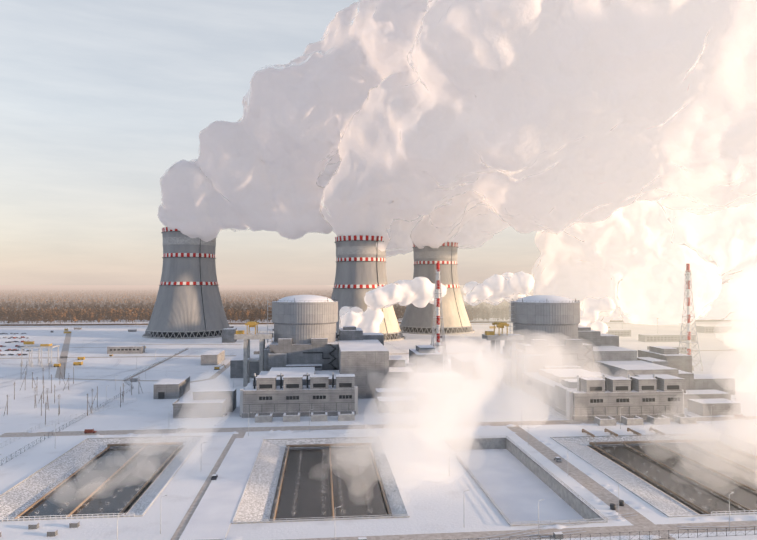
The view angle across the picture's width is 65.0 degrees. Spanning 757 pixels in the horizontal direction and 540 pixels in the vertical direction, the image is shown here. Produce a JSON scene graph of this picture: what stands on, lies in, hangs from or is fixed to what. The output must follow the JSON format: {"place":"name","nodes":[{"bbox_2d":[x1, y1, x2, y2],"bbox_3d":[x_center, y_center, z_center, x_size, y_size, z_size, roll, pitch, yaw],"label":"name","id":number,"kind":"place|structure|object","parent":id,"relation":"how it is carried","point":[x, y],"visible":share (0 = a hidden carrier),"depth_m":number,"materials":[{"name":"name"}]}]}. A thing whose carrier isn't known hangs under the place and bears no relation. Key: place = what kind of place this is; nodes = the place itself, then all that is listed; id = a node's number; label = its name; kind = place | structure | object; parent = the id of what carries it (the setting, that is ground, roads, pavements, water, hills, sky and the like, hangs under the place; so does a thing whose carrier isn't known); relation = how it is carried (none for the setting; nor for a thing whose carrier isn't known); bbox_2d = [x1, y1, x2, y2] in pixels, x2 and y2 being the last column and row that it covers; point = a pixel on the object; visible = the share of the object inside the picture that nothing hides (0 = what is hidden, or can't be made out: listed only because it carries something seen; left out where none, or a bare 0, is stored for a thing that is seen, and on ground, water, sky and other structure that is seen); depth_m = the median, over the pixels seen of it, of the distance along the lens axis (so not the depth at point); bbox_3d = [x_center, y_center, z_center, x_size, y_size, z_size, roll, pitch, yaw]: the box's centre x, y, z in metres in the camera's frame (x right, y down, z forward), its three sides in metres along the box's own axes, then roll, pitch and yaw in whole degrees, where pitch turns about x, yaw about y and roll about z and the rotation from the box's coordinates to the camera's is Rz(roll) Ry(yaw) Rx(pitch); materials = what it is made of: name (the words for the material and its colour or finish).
{"place":"outdoors","nodes":[
{"label":"outdoors","id":0,"kind":"place"},
{"bbox_2d":[0,315,756,539],"bbox_3d":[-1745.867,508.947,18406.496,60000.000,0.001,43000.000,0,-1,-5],"label":"snow ground","id":1,"kind":"structure","parent":0,"point":[450,506],"depth_m":313.51,"materials":[{"name":"white snow"}]},
{"bbox_2d":[142,227,229,338],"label":"cooling tower","id":2,"kind":"structure","parent":1,"relation":"on","point":[188,304],"depth_m":837.63,"materials":[{"name":"concrete"}]},
{"bbox_2d":[0,285,617,320],"bbox_3d":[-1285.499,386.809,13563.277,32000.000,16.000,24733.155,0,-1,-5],"label":"forest canopy","id":3,"kind":"object","parent":1,"relation":"on","point":[140,288],"visible":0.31,"depth_m":4708.41,"materials":[{"name":"brown plant"}]},
{"bbox_2d":[230,295,462,422],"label":"reactor building","id":4,"kind":"structure","parent":1,"relation":"on","point":[304,362],"depth_m":412.82,"materials":[{"name":"grey concrete"}]},
{"bbox_2d":[0,305,729,323],"bbox_3d":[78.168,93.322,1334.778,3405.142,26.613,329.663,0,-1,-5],"label":"forest trees","id":5,"kind":"object","parent":1,"relation":"on","point":[76,314],"visible":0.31,"depth_m":1190.10,"materials":[{"name":"brown plant"}]},
{"bbox_2d":[331,235,404,341],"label":"cooling tower","id":6,"kind":"structure","parent":1,"relation":"on","point":[360,267],"depth_m":795.13,"materials":[{"name":"concrete"}]},
{"bbox_2d":[0,289,739,312],"bbox_3d":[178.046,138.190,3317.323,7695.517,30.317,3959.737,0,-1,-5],"label":"forest trees","id":7,"kind":"object","parent":1,"relation":"on","point":[86,305],"visible":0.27,"depth_m":2100.37,"materials":[{"name":"plant"}]},
{"bbox_2d":[0,427,756,539],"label":"cooling ponds","id":8,"kind":"structure","parent":1,"relation":"on","point":[515,483],"depth_m":229.92,"materials":[{"name":"white snow"}]},
{"bbox_2d":[399,242,474,334],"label":"cooling tower","id":9,"kind":"structure","parent":1,"relation":"on","point":[417,320],"depth_m":913.39,"materials":[{"name":"concrete"}]},
{"bbox_2d":[431,263,448,371],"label":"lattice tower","id":10,"kind":"structure","parent":1,"relation":"on","point":[437,305],"depth_m":499.27,"materials":[{"name":"red metal"}]},
{"bbox_2d":[451,295,740,425],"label":"reactor building","id":11,"kind":"structure","parent":1,"relation":"on","point":[656,383],"depth_m":397.42,"materials":[{"name":"grey concrete"}]},
{"bbox_2d":[679,264,702,370],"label":"lattice tower","id":12,"kind":"structure","parent":1,"relation":"on","point":[688,342],"depth_m":517.83,"materials":[{"name":"red metal"}]},
{"bbox_2d":[0,322,756,539],"bbox_3d":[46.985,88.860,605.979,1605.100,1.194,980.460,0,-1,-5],"label":"roads","id":13,"kind":"structure","parent":0,"point":[638,521],"depth_m":217.30,"materials":[{"name":"grey asphalt"}]},
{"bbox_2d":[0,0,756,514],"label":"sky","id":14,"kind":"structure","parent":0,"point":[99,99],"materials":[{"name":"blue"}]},
{"bbox_2d":[14,441,756,514],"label":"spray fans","id":15,"kind":"object","parent":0,"point":[364,479],"visible":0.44,"depth_m":230.57,"materials":[{"name":"white liquid"}]},
{"bbox_2d":[158,0,756,324],"bbox_3d":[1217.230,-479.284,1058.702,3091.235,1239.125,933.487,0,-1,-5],"label":"cloud","id":16,"kind":"structure","parent":0,"point":[612,138],"depth_m":762.02,"materials":[{"name":"white"}]},
{"bbox_2d":[339,271,615,333],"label":"steam plume","id":17,"kind":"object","parent":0,"point":[494,289],"depth_m":679.31,"materials":[{"name":"white"}]}
]}

